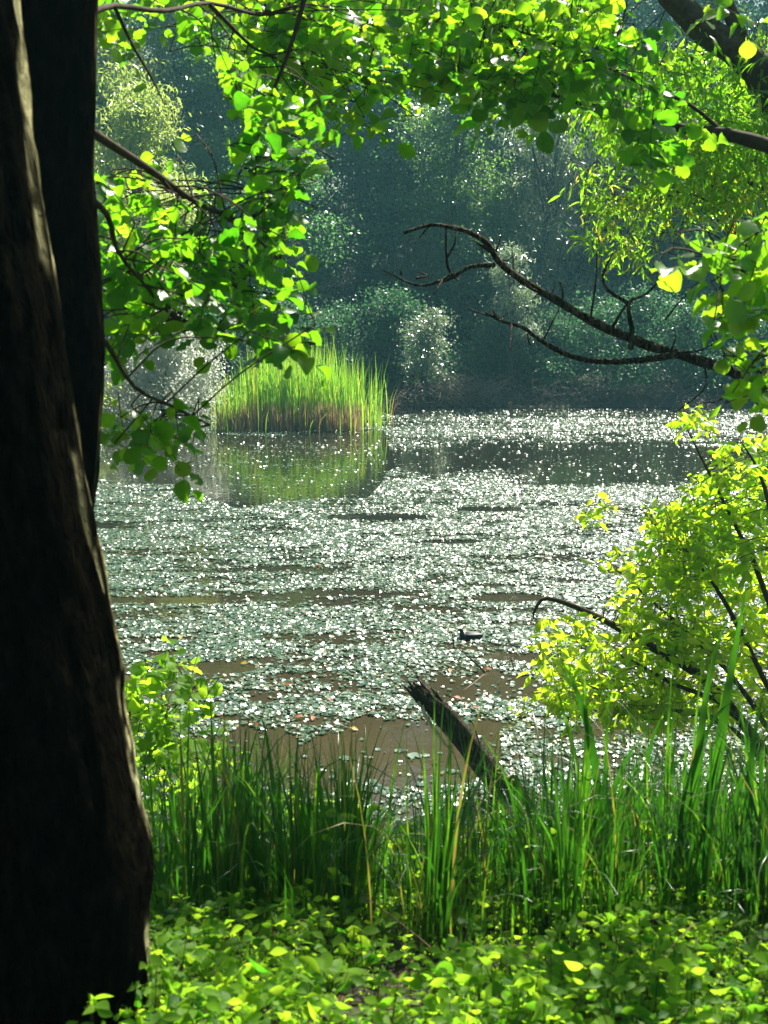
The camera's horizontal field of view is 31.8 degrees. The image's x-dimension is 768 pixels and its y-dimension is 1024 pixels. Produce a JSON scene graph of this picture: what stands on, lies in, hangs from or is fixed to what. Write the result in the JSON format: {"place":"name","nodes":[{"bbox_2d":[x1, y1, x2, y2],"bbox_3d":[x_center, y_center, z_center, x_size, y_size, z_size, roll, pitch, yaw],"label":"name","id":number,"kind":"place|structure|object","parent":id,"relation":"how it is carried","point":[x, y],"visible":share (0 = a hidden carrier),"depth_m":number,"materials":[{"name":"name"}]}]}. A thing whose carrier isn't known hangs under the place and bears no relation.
{"place":"outdoors","nodes":[
{"label":"outdoors","id":0,"kind":"place"},
{"bbox_2d":[94,407,767,872],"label":"water","id":1,"kind":"structure","parent":0,"point":[602,463],"depth_m":20.99,"materials":[{"name":"liquid"}]},
{"bbox_2d":[202,321,398,434],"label":"reeds","id":2,"kind":"object","parent":1,"relation":"on","point":[276,409],"visible":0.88,"depth_m":35.16,"materials":[{"name":"plant"}]},
{"bbox_2d":[94,408,767,860],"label":"floating leaves","id":3,"kind":"object","parent":1,"relation":"on","point":[354,530],"visible":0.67,"depth_m":19.40,"materials":[{"name":"green plant"}]},
{"bbox_2d":[398,674,541,803],"bbox_3d":[0.837,2.003,11.391,1.449,1.337,0.292,0,11,0],"label":"broken log","id":4,"kind":"object","parent":1,"relation":"in","point":[422,694],"visible":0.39,"depth_m":11.28,"materials":[{"name":"brown wood"}]},
{"bbox_2d":[102,199,767,1023],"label":"ground","id":5,"kind":"structure","parent":0,"point":[404,393],"depth_m":41.54,"materials":[{"name":"soil"}]},
{"bbox_2d":[103,363,159,419],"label":"shrub","id":6,"kind":"object","parent":5,"relation":"on","point":[107,409],"visible":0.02,"depth_m":36.92,"materials":[{"name":"green plant"}]},
{"bbox_2d":[94,3,180,320],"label":"broadleaf tree","id":7,"kind":"object","parent":5,"relation":"on","point":[107,81],"visible":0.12,"depth_m":48.53,"materials":[{"name":"green plant"}]},
{"bbox_2d":[94,64,219,379],"bbox_3d":[-7.531,-8.277,40.861,5.441,9.954,5.493,0,11,0],"label":"broadleaf tree","id":8,"kind":"object","parent":5,"relation":"on","point":[142,109],"visible":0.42,"depth_m":39.78,"materials":[{"name":"green plant"}]},
{"bbox_2d":[95,0,237,242],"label":"broadleaf tree","id":9,"kind":"object","parent":5,"relation":"on","point":[136,22],"visible":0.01,"depth_m":61.38,"materials":[{"name":"green plant"}]},
{"bbox_2d":[124,636,222,813],"bbox_3d":[-1.133,1.340,6.646,0.680,1.414,0.941,0,11,0],"label":"sapling","id":10,"kind":"object","parent":5,"relation":"on","point":[150,716],"visible":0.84,"depth_m":6.37,"materials":[{"name":"green plant"}]},
{"bbox_2d":[139,740,207,894],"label":"sedge clump","id":11,"kind":"object","parent":5,"relation":"on","point":[154,841],"visible":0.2,"depth_m":4.95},
{"bbox_2d":[104,305,246,426],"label":"shrub","id":12,"kind":"object","parent":5,"relation":"on","point":[170,361],"visible":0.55,"depth_m":35.96,"materials":[{"name":"green plant"}]},
{"bbox_2d":[157,939,196,983],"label":"broadleaf plant","id":13,"kind":"object","parent":5,"relation":"on","point":[179,951],"visible":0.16,"depth_m":3.52,"materials":[{"name":"green plant"}]},
{"bbox_2d":[124,165,240,347],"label":"broadleaf tree","id":14,"kind":"object","parent":5,"relation":"on","point":[196,184],"visible":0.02,"depth_m":46.87,"materials":[{"name":"green plant"}]},
{"bbox_2d":[159,900,215,942],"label":"broadleaf plant","id":15,"kind":"object","parent":5,"relation":"on","point":[171,912],"visible":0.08,"depth_m":3.99,"materials":[{"name":"green plant"}]},
{"bbox_2d":[137,745,238,893],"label":"sedge clump","id":16,"kind":"object","parent":5,"relation":"on","point":[161,816],"visible":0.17,"depth_m":5.04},
{"bbox_2d":[95,0,290,232],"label":"broadleaf tree","id":17,"kind":"object","parent":5,"relation":"on","point":[156,41],"visible":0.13,"depth_m":53.46,"materials":[{"name":"green plant"}]},
{"bbox_2d":[140,686,281,902],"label":"sedge clump","id":18,"kind":"object","parent":5,"relation":"on","point":[221,817],"visible":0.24,"depth_m":4.52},
{"bbox_2d":[144,759,290,899],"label":"sedge clump","id":19,"kind":"object","parent":5,"relation":"on","point":[179,818],"visible":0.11,"depth_m":5.03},
{"bbox_2d":[135,700,306,935],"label":"sedge clump","id":20,"kind":"object","parent":5,"relation":"on","point":[218,857],"visible":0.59,"depth_m":4.25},
{"bbox_2d":[143,759,301,885],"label":"sedge clump","id":21,"kind":"object","parent":5,"relation":"on","point":[158,804],"visible":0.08,"depth_m":5.17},
{"bbox_2d":[134,720,312,841],"bbox_3d":[-0.963,1.622,7.147,1.146,1.674,2.393,-1,11,-5],"label":"sapling","id":22,"kind":"object","parent":5,"relation":"on","point":[173,766],"visible":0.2,"depth_m":6.33,"materials":[{"name":"green plant"}]},
{"bbox_2d":[149,670,305,921],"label":"sedge clump","id":23,"kind":"object","parent":5,"relation":"on","point":[193,890],"visible":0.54,"depth_m":4.22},
{"bbox_2d":[0,0,474,1023],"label":"alder tree","id":24,"kind":"object","parent":5,"relation":"on","point":[76,866],"visible":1,"depth_m":3.44,"materials":[{"name":"green plant"}]},
{"bbox_2d":[98,2,379,299],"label":"broadleaf tree","id":25,"kind":"object","parent":5,"relation":"on","point":[198,100],"visible":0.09,"depth_m":53.03,"materials":[{"name":"green plant"}]},
{"bbox_2d":[153,734,329,900],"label":"sedge clump","id":26,"kind":"object","parent":5,"relation":"on","point":[237,821],"visible":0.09,"depth_m":4.70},
{"bbox_2d":[148,723,351,917],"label":"sedge clump","id":27,"kind":"object","parent":5,"relation":"on","point":[258,852],"visible":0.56,"depth_m":4.41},
{"bbox_2d":[146,695,354,896],"bbox_3d":[-0.502,1.017,4.665,0.941,0.935,0.481,-10,15,-43],"label":"sedge clump","id":28,"kind":"object","parent":5,"relation":"on","point":[240,801],"visible":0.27,"depth_m":4.56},
{"bbox_2d":[233,977,273,1023],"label":"broadleaf plant","id":29,"kind":"object","parent":5,"relation":"on","point":[248,997],"visible":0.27,"depth_m":3.19,"materials":[{"name":"green plant"}]},
{"bbox_2d":[141,28,373,316],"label":"broadleaf tree","id":30,"kind":"object","parent":5,"relation":"on","point":[214,87],"visible":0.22,"depth_m":49.43,"materials":[{"name":"green plant"}]},
{"bbox_2d":[205,286,322,391],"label":"shrub","id":31,"kind":"object","parent":5,"relation":"on","point":[240,358],"visible":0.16,"depth_m":41.28,"materials":[{"name":"green plant"}]},
{"bbox_2d":[197,702,370,930],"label":"sedge clump","id":32,"kind":"object","parent":5,"relation":"on","point":[278,840],"visible":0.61,"depth_m":4.29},
{"bbox_2d":[192,718,401,923],"bbox_3d":[-0.204,1.028,4.343,0.854,0.847,0.527,8,14,35],"label":"sedge clump","id":33,"kind":"object","parent":5,"relation":"on","point":[315,864],"visible":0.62,"depth_m":4.33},
{"bbox_2d":[198,135,401,353],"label":"broadleaf tree","id":34,"kind":"object","parent":5,"relation":"on","point":[331,234],"visible":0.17,"depth_m":46.37,"materials":[{"name":"green plant"}]},
{"bbox_2d":[210,692,395,898],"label":"iris clump","id":35,"kind":"object","parent":5,"relation":"on","point":[272,778],"visible":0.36,"depth_m":4.87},
{"bbox_2d":[265,695,389,902],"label":"sedge clump","id":36,"kind":"object","parent":5,"relation":"on","point":[353,811],"visible":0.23,"depth_m":4.83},
{"bbox_2d":[238,727,418,933],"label":"sedge clump","id":37,"kind":"object","parent":5,"relation":"on","point":[340,860],"visible":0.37,"depth_m":4.61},
{"bbox_2d":[292,952,373,1008],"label":"broadleaf plant","id":38,"kind":"object","parent":5,"relation":"on","point":[318,964],"visible":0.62,"depth_m":3.41,"materials":[{"name":"green plant"}]},
{"bbox_2d":[270,719,397,908],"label":"sedge clump","id":39,"kind":"object","parent":5,"relation":"on","point":[327,824],"visible":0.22,"depth_m":4.70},
{"bbox_2d":[193,49,485,295],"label":"broadleaf tree","id":40,"kind":"object","parent":5,"relation":"on","point":[372,235],"visible":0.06,"depth_m":54.87,"materials":[{"name":"green plant"}]},
{"bbox_2d":[258,711,427,904],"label":"sedge clump","id":41,"kind":"object","parent":5,"relation":"on","point":[327,796],"visible":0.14,"depth_m":4.99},
{"bbox_2d":[259,717,429,933],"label":"sedge clump","id":42,"kind":"object","parent":5,"relation":"on","point":[361,865],"visible":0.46,"depth_m":4.61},
{"bbox_2d":[286,295,403,387],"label":"shrub","id":43,"kind":"object","parent":5,"relation":"on","point":[333,317],"visible":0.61,"depth_m":41.81,"materials":[{"name":"green plant"}]},
{"bbox_2d":[234,704,461,908],"bbox_3d":[-0.067,1.184,4.861,0.672,0.857,1.068,4,12,21],"label":"sedge clump","id":44,"kind":"object","parent":5,"relation":"on","point":[366,813],"visible":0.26,"depth_m":4.94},
{"bbox_2d":[325,765,418,900],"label":"sedge clump","id":45,"kind":"object","parent":5,"relation":"on","point":[394,808],"visible":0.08,"depth_m":5.98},
{"bbox_2d":[295,60,502,322],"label":"broadleaf tree","id":46,"kind":"object","parent":5,"relation":"on","point":[380,191],"visible":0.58,"depth_m":50.67,"materials":[{"name":"green plant"}]},
{"bbox_2d":[320,279,480,383],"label":"shrub","id":47,"kind":"object","parent":5,"relation":"on","point":[390,307],"visible":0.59,"depth_m":42.01,"materials":[{"name":"green plant"}]},
{"bbox_2d":[66,790,767,1023],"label":"ground cover","id":48,"kind":"object","parent":5,"relation":"on","point":[697,965],"visible":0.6,"depth_m":3.40,"materials":[{"name":"green plant"}]},
{"bbox_2d":[319,708,517,935],"bbox_3d":[0.182,1.022,4.608,0.466,0.905,0.911,9,14,39],"label":"sedge clump","id":49,"kind":"object","parent":5,"relation":"on","point":[465,807],"visible":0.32,"depth_m":4.54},
{"bbox_2d":[365,766,485,891],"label":"sedge clump","id":50,"kind":"object","parent":5,"relation":"on","point":[415,829],"visible":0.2,"depth_m":5.71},
{"bbox_2d":[390,304,461,400],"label":"shrub","id":51,"kind":"object","parent":5,"relation":"on","point":[429,341],"visible":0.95,"depth_m":40.17,"materials":[{"name":"green plant"}]},
{"bbox_2d":[377,764,494,897],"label":"sedge clump","id":52,"kind":"object","parent":5,"relation":"on","point":[445,835],"visible":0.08,"depth_m":4.90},
{"bbox_2d":[284,672,595,959],"bbox_3d":[0.152,0.953,3.925,0.926,0.919,0.473,-8,13,-34],"label":"sedge clump","id":53,"kind":"object","parent":5,"relation":"on","point":[431,921],"visible":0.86,"depth_m":4.03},
{"bbox_2d":[149,848,767,1023],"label":"leaf litter","id":54,"kind":"object","parent":5,"relation":"on","point":[417,943],"visible":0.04,"depth_m":3.80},
{"bbox_2d":[325,0,592,292],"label":"broadleaf tree","id":55,"kind":"object","parent":5,"relation":"on","point":[411,64],"visible":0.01,"depth_m":55.25,"materials":[{"name":"green plant"}]},
{"bbox_2d":[373,78,558,342],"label":"broadleaf tree","id":56,"kind":"object","parent":5,"relation":"on","point":[453,174],"visible":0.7,"depth_m":47.19,"materials":[{"name":"green plant"}]},
{"bbox_2d":[414,365,526,408],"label":"bush","id":57,"kind":"object","parent":5,"relation":"on","point":[476,388],"visible":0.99,"depth_m":40.13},
{"bbox_2d":[400,774,541,889],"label":"sedge clump","id":58,"kind":"object","parent":5,"relation":"on","point":[494,852],"visible":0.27,"depth_m":4.94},
{"bbox_2d":[377,718,567,885],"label":"sedge clump","id":59,"kind":"object","parent":5,"relation":"on","point":[493,809],"visible":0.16,"depth_m":5.38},
{"bbox_2d":[397,721,552,878],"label":"sedge clump","id":60,"kind":"object","parent":5,"relation":"on","point":[472,809],"visible":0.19,"depth_m":6.00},
{"bbox_2d":[411,759,545,929],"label":"sedge clump","id":61,"kind":"object","parent":5,"relation":"on","point":[474,852],"visible":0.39,"depth_m":4.78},
{"bbox_2d":[383,0,591,305],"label":"willow tree","id":62,"kind":"object","parent":5,"relation":"on","point":[487,143],"visible":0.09,"depth_m":51.72,"materials":[{"name":"green plant"}]},
{"bbox_2d":[428,301,564,385],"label":"shrub","id":63,"kind":"object","parent":5,"relation":"on","point":[486,336],"visible":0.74,"depth_m":42.27,"materials":[{"name":"green plant"}]},
{"bbox_2d":[472,745,545,921],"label":"sedge clump","id":64,"kind":"object","parent":5,"relation":"on","point":[527,860],"visible":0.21,"depth_m":4.79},
{"bbox_2d":[482,769,553,907],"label":"iris clump","id":65,"kind":"object","parent":5,"relation":"on","point":[518,804],"visible":0.36,"depth_m":4.80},
{"bbox_2d":[455,83,645,347],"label":"willow tree","id":66,"kind":"object","parent":5,"relation":"on","point":[548,218],"visible":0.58,"depth_m":46.08,"materials":[{"name":"green plant"}]},
{"bbox_2d":[459,685,645,934],"bbox_3d":[0.577,1.042,4.481,0.701,0.909,0.771,4,12,21],"label":"sedge clump","id":67,"kind":"object","parent":5,"relation":"on","point":[519,856],"visible":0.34,"depth_m":4.55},
{"bbox_2d":[507,300,608,390],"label":"shrub","id":68,"kind":"object","parent":5,"relation":"on","point":[561,363],"visible":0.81,"depth_m":41.84,"materials":[{"name":"green plant"}]},
{"bbox_2d":[430,729,691,934],"bbox_3d":[0.575,1.056,4.343,0.966,0.775,0.608,0,11,2],"label":"sedge clump","id":69,"kind":"object","parent":5,"relation":"on","point":[571,837],"visible":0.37,"depth_m":4.43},
{"bbox_2d":[461,739,662,924],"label":"sedge clump","id":70,"kind":"object","parent":5,"relation":"on","point":[594,836],"visible":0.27,"depth_m":4.52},
{"bbox_2d":[479,714,661,912],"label":"sedge clump","id":71,"kind":"object","parent":5,"relation":"on","point":[549,791],"visible":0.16,"depth_m":4.68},
{"bbox_2d":[481,719,661,890],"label":"sedge clump","id":72,"kind":"object","parent":5,"relation":"on","point":[561,797],"visible":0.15,"depth_m":4.91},
{"bbox_2d":[380,0,767,432],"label":"alder tree","id":73,"kind":"object","parent":5,"relation":"on","point":[475,65],"visible":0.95,"depth_m":5.50,"materials":[{"name":"green plant"}]},
{"bbox_2d":[382,0,767,418],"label":"willow tree","id":74,"kind":"object","parent":5,"relation":"on","point":[717,43],"visible":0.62,"depth_m":7.71,"materials":[{"name":"green plant"}]},
{"bbox_2d":[488,701,676,872],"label":"sedge clump","id":75,"kind":"object","parent":5,"relation":"on","point":[631,772],"visible":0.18,"depth_m":4.66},
{"bbox_2d":[466,0,710,301],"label":"broadleaf tree","id":76,"kind":"object","parent":5,"relation":"on","point":[635,11],"visible":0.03,"depth_m":54.02,"materials":[{"name":"green plant"}]},
{"bbox_2d":[505,706,674,872],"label":"sedge clump","id":77,"kind":"object","parent":5,"relation":"on","point":[608,784],"visible":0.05,"depth_m":4.97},
{"bbox_2d":[545,654,647,890],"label":"iris clump","id":78,"kind":"object","parent":5,"relation":"on","point":[588,732],"visible":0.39,"depth_m":4.65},
{"bbox_2d":[498,368,696,404],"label":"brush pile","id":79,"kind":"object","parent":5,"relation":"on","point":[599,392],"visible":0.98,"depth_m":40.62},
{"bbox_2d":[457,680,754,947],"bbox_3d":[0.487,0.936,4.079,0.689,0.879,1.095,-6,12,-26],"label":"sedge clump","id":80,"kind":"object","parent":5,"relation":"on","point":[566,899],"visible":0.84,"depth_m":4.08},
{"bbox_2d":[513,759,705,929],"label":"sedge clump","id":81,"kind":"object","parent":5,"relation":"on","point":[617,843],"visible":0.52,"depth_m":4.15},
{"bbox_2d":[524,767,704,938],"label":"sedge clump","id":82,"kind":"object","parent":5,"relation":"on","point":[630,889],"visible":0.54,"depth_m":4.13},
{"bbox_2d":[560,713,684,862],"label":"sedge clump","id":83,"kind":"object","parent":5,"relation":"on","point":[650,800],"visible":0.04,"depth_m":5.00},
{"bbox_2d":[559,280,691,390],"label":"shrub","id":84,"kind":"object","parent":5,"relation":"on","point":[636,309],"visible":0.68,"depth_m":41.67,"materials":[{"name":"green plant"}]},
{"bbox_2d":[556,118,700,336],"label":"willow tree","id":85,"kind":"object","parent":5,"relation":"on","point":[625,267],"visible":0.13,"depth_m":48.10,"materials":[{"name":"green plant"}]},
{"bbox_2d":[517,403,767,766],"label":"box elder shrub","id":86,"kind":"object","parent":5,"relation":"on","point":[679,642],"visible":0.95,"depth_m":10.53,"materials":[{"name":"green plant"}]},
{"bbox_2d":[595,713,691,894],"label":"iris clump","id":87,"kind":"object","parent":5,"relation":"on","point":[660,800],"visible":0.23,"depth_m":4.58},
{"bbox_2d":[597,748,702,895],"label":"sedge clump","id":88,"kind":"object","parent":5,"relation":"on","point":[654,863],"visible":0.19,"depth_m":4.53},
{"bbox_2d":[548,663,766,879],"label":"sedge clump","id":89,"kind":"object","parent":5,"relation":"on","point":[742,752],"visible":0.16,"depth_m":4.61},
{"bbox_2d":[548,0,767,292],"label":"broadleaf tree","id":90,"kind":"object","parent":5,"relation":"on","point":[745,7],"visible":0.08,"depth_m":54.21,"materials":[{"name":"green plant"}]},
{"bbox_2d":[550,0,767,260],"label":"broadleaf tree","id":91,"kind":"object","parent":5,"relation":"on","point":[667,50],"depth_m":61.74,"materials":[{"name":"green plant"}]},
{"bbox_2d":[567,702,753,907],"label":"sedge clump","id":92,"kind":"object","parent":5,"relation":"on","point":[704,818],"visible":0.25,"depth_m":4.43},
{"bbox_2d":[554,654,767,900],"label":"sedge clump","id":93,"kind":"object","parent":5,"relation":"on","point":[667,785],"visible":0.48,"depth_m":4.36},
{"bbox_2d":[568,670,767,891],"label":"sedge clump","id":94,"kind":"object","parent":5,"relation":"on","point":[700,778],"visible":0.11,"depth_m":4.81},
{"bbox_2d":[577,686,767,865],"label":"sedge clump","id":95,"kind":"object","parent":5,"relation":"on","point":[682,755],"visible":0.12,"depth_m":5.32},
{"bbox_2d":[583,713,767,932],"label":"sedge clump","id":96,"kind":"object","parent":5,"relation":"on","point":[708,845],"visible":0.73,"depth_m":4.07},
{"bbox_2d":[594,92,761,331],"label":"broadleaf tree","id":97,"kind":"object","parent":5,"relation":"on","point":[685,287],"visible":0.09,"depth_m":48.93,"materials":[{"name":"green plant"}]},
{"bbox_2d":[607,290,764,392],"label":"shrub","id":98,"kind":"object","parent":5,"relation":"on","point":[686,321],"visible":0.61,"depth_m":41.53,"materials":[{"name":"green plant"}]},
{"bbox_2d":[617,710,767,932],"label":"sedge clump","id":99,"kind":"object","parent":5,"relation":"on","point":[764,894],"visible":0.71,"depth_m":4.06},
{"bbox_2d":[621,726,767,921],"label":"sedge clump","id":100,"kind":"object","parent":5,"relation":"on","point":[729,872],"visible":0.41,"depth_m":4.29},
{"bbox_2d":[626,689,766,895],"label":"sedge clump","id":101,"kind":"object","parent":5,"relation":"on","point":[725,800],"visible":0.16,"depth_m":4.60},
{"bbox_2d":[648,679,766,853],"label":"sedge clump","id":102,"kind":"object","parent":5,"relation":"on","point":[757,757],"visible":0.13,"depth_m":4.90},
{"bbox_2d":[652,153,767,345],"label":"broadleaf tree","id":103,"kind":"object","parent":5,"relation":"on","point":[715,239],"visible":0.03,"depth_m":46.30,"materials":[{"name":"green plant"}]},
{"bbox_2d":[670,905,749,936],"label":"broadleaf plant","id":104,"kind":"object","parent":5,"relation":"on","point":[686,909],"visible":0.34,"depth_m":3.91,"materials":[{"name":"green plant"}]},
{"bbox_2d":[665,579,758,914],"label":"iris clump","id":105,"kind":"object","parent":5,"relation":"on","point":[701,737],"visible":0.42,"depth_m":4.33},
{"bbox_2d":[675,0,767,233],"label":"broadleaf tree","id":106,"kind":"object","parent":5,"relation":"on","point":[756,12],"visible":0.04,"depth_m":54.88,"materials":[{"name":"green plant"}]},
{"bbox_2d":[676,677,767,919],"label":"sedge clump","id":107,"kind":"object","parent":5,"relation":"on","point":[754,782],"visible":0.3,"depth_m":4.25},
{"bbox_2d":[681,683,767,927],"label":"sedge clump","id":108,"kind":"object","parent":5,"relation":"on","point":[757,819],"visible":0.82,"depth_m":4.10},
{"bbox_2d":[693,691,767,921],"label":"iris clump","id":109,"kind":"object","parent":5,"relation":"on","point":[749,805],"visible":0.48,"depth_m":4.27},
{"bbox_2d":[709,301,767,380],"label":"shrub","id":110,"kind":"object","parent":5,"relation":"on","point":[763,324],"visible":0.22,"depth_m":41.65,"materials":[{"name":"green plant"}]},
{"bbox_2d":[150,790,767,966],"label":"grass","id":111,"kind":"structure","parent":0,"point":[503,914],"depth_m":4.13,"materials":[{"name":"plant"}]},
{"bbox_2d":[475,240,559,388],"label":"tree","id":112,"kind":"object","parent":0,"point":[515,297],"visible":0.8,"depth_m":40.98,"materials":[{"name":"green plant"}]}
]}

